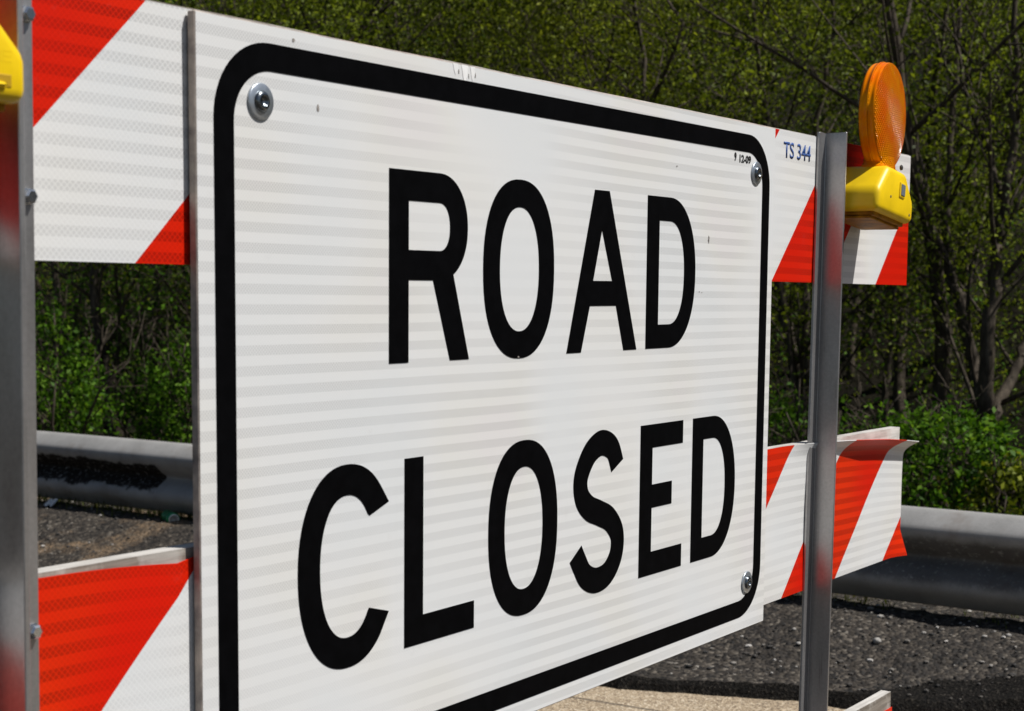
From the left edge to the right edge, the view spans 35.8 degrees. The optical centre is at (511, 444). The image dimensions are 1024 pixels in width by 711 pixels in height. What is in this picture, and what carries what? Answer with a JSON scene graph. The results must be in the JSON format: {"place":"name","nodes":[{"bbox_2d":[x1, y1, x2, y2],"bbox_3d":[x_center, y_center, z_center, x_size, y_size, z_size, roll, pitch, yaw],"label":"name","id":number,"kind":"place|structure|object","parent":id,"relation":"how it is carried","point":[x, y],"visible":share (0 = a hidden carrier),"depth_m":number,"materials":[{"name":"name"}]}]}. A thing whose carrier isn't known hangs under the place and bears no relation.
{"place":"outdoors","nodes":[
{"label":"outdoors","id":0,"kind":"place"},
{"bbox_2d":[35,0,1023,510],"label":"terrain","id":1,"kind":"structure","parent":0,"point":[911,392],"depth_m":13.93,"materials":[{"name":"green plant"}]},
{"bbox_2d":[35,262,156,435],"bbox_3d":[-2.458,-0.371,8.608,0.990,1.401,1.197,-1,6,-16],"label":"bush","id":2,"kind":"object","parent":1,"relation":"on","point":[89,414],"visible":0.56,"depth_m":8.47,"materials":[{"name":"green plant"}]},
{"bbox_2d":[35,0,190,437],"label":"slim tree","id":3,"kind":"object","parent":1,"relation":"on","point":[94,295],"visible":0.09,"depth_m":9.53,"materials":[{"name":"green plant"}]},
{"bbox_2d":[35,260,190,442],"bbox_3d":[-2.226,-0.940,10.054,3.467,2.802,2.302,-2,6,-22],"label":"tree","id":4,"kind":"object","parent":1,"relation":"on","point":[118,347],"visible":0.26,"depth_m":10.03,"materials":[{"name":"green plant"}]},
{"bbox_2d":[35,0,190,440],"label":"slim tree","id":5,"kind":"object","parent":1,"relation":"on","point":[154,304],"visible":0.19,"depth_m":10.10,"materials":[{"name":"green plant"}]},
{"bbox_2d":[36,0,190,432],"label":"slim tree","id":6,"kind":"object","parent":1,"relation":"on","point":[54,264],"visible":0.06,"depth_m":11.43,"materials":[{"name":"green plant"}]},
{"bbox_2d":[57,301,191,443],"bbox_3d":[-1.935,-0.231,8.836,1.238,1.144,0.793,1,6,4],"label":"bush","id":7,"kind":"object","parent":1,"relation":"on","point":[183,371],"visible":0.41,"depth_m":8.74,"materials":[{"name":"green plant"}]},
{"bbox_2d":[51,0,498,328],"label":"young tree","id":8,"kind":"object","parent":1,"relation":"on","point":[232,7],"visible":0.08,"depth_m":9.02,"materials":[{"name":"green plant"}]},
{"bbox_2d":[89,0,553,345],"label":"young tree","id":9,"kind":"object","parent":1,"relation":"on","point":[381,12],"visible":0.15,"depth_m":9.51,"materials":[{"name":"green plant"}]},
{"bbox_2d":[211,0,589,89],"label":"young tree","id":10,"kind":"object","parent":1,"relation":"on","point":[445,43],"visible":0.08,"depth_m":10.25,"materials":[{"name":"green plant"}]},
{"bbox_2d":[35,0,1023,508],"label":"woodland","id":11,"kind":"object","parent":1,"relation":"on","point":[941,350],"visible":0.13,"depth_m":10.90,"materials":[{"name":"green plant"}]},
{"bbox_2d":[343,0,744,116],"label":"young tree","id":12,"kind":"object","parent":1,"relation":"on","point":[510,59],"visible":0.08,"depth_m":11.34,"materials":[{"name":"green plant"}]},
{"bbox_2d":[422,0,876,328],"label":"young tree","id":13,"kind":"object","parent":1,"relation":"on","point":[583,48],"visible":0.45,"depth_m":9.34,"materials":[{"name":"green plant"}]},
{"bbox_2d":[442,0,979,440],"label":"slim tree","id":14,"kind":"object","parent":1,"relation":"on","point":[790,335],"visible":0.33,"depth_m":8.77,"materials":[{"name":"green plant"}]},
{"bbox_2d":[443,0,1023,379],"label":"young tree","id":15,"kind":"object","parent":1,"relation":"on","point":[837,55],"visible":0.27,"depth_m":10.22,"materials":[{"name":"green plant"}]},
{"bbox_2d":[630,0,1023,434],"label":"slim tree","id":16,"kind":"object","parent":1,"relation":"on","point":[816,117],"visible":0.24,"depth_m":9.62,"materials":[{"name":"green plant"}]},
{"bbox_2d":[767,349,895,446],"bbox_3d":[1.427,0.101,7.964,0.831,1.196,1.433,-1,6,-18],"label":"bush","id":17,"kind":"object","parent":1,"relation":"on","point":[791,418],"visible":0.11,"depth_m":8.09,"materials":[{"name":"green plant"}]},
{"bbox_2d":[683,0,1023,512],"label":"forked tree","id":18,"kind":"object","parent":1,"relation":"on","point":[981,370],"visible":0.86,"depth_m":8.32,"materials":[{"name":"green plant"}]},
{"bbox_2d":[785,388,934,504],"bbox_3d":[1.825,0.164,8.642,1.041,0.970,0.881,1,6,3],"label":"bush","id":19,"kind":"object","parent":1,"relation":"on","point":[852,427],"visible":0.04,"depth_m":8.55,"materials":[{"name":"green plant"}]},
{"bbox_2d":[762,0,1023,427],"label":"young tree","id":20,"kind":"object","parent":1,"relation":"on","point":[887,369],"visible":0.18,"depth_m":11.62,"materials":[{"name":"green plant"}]},
{"bbox_2d":[839,371,1023,515],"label":"bush","id":21,"kind":"object","parent":1,"relation":"on","point":[928,438],"visible":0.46,"depth_m":6.76,"materials":[{"name":"green plant"}]},
{"bbox_2d":[919,432,1023,515],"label":"bush","id":22,"kind":"object","parent":1,"relation":"on","point":[1000,487],"visible":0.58,"depth_m":6.62,"materials":[{"name":"green plant"}]},
{"bbox_2d":[37,497,1023,710],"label":"shoulder","id":23,"kind":"object","parent":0,"point":[854,653],"visible":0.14,"depth_m":4.87},
{"bbox_2d":[44,498,57,506],"bbox_3d":[-2.162,0.270,7.427,0.054,0.035,0.048,4,7,34],"label":"paper scrap","id":24,"kind":"object","parent":23,"relation":"on","point":[50,502],"visible":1,"depth_m":7.43,"materials":[{"name":"blue paper"}]},
{"bbox_2d":[162,510,179,521],"bbox_3d":[-1.504,0.323,6.982,0.062,0.061,0.108,-3,7,-28],"label":"drink can","id":25,"kind":"object","parent":23,"relation":"on","point":[169,516],"visible":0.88,"depth_m":6.94,"materials":[{"name":"green paint"}]},
{"bbox_2d":[37,494,1018,628],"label":"grass","id":26,"kind":"structure","parent":23,"relation":"on","point":[159,512],"depth_m":7.15,"materials":[{"name":"green plant"}]},
{"bbox_2d":[36,431,1023,615],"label":"guardrail","id":27,"kind":"object","parent":23,"relation":"on","point":[968,560],"visible":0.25,"depth_m":5.19,"materials":[{"name":"metal"}]},
{"bbox_2d":[39,501,1023,699],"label":"loose gravel","id":28,"kind":"structure","parent":23,"relation":"on","point":[849,684],"depth_m":4.93,"materials":[{"name":"grey gravel"}]},
{"bbox_2d":[873,637,880,643],"bbox_3d":[1.130,0.607,4.904,0.022,0.024,0.033,1,6,3],"label":"stone","id":29,"kind":"object","parent":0,"point":[877,640],"visible":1,"depth_m":4.89,"materials":[{"name":"grey stone"}]},
{"label":"road","id":30,"kind":"structure","parent":0,"visible":0},
{"bbox_2d":[0,0,918,710],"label":"barricade","id":31,"kind":"object","parent":30,"relation":"on","point":[94,142],"visible":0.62,"depth_m":1.39,"materials":[{"name":"metal"}]},
{"bbox_2d":[0,26,23,111],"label":"warning lamp","id":32,"kind":"object","parent":31,"relation":"attached to","point":[11,78],"visible":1,"depth_m":1.15,"materials":[{"name":"yellow plastic"}]},
{"bbox_2d":[188,10,774,710],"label":"road closed sign","id":33,"kind":"object","parent":31,"relation":"attached to","point":[480,380],"visible":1,"depth_m":1.77,"materials":[{"name":"metal"}]},
{"bbox_2d":[844,62,911,229],"bbox_3d":[0.609,-0.500,2.651,0.092,0.275,0.189,4,7,34],"label":"warning lamp","id":34,"kind":"object","parent":31,"relation":"attached to","point":[877,195],"visible":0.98,"depth_m":2.60,"materials":[{"name":"yellow plastic"}]},
{"bbox_2d":[537,686,845,710],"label":"gutter","id":35,"kind":"object","parent":30,"relation":"on","point":[599,698],"depth_m":4.59,"materials":[{"name":"beige concrete"}]}
]}

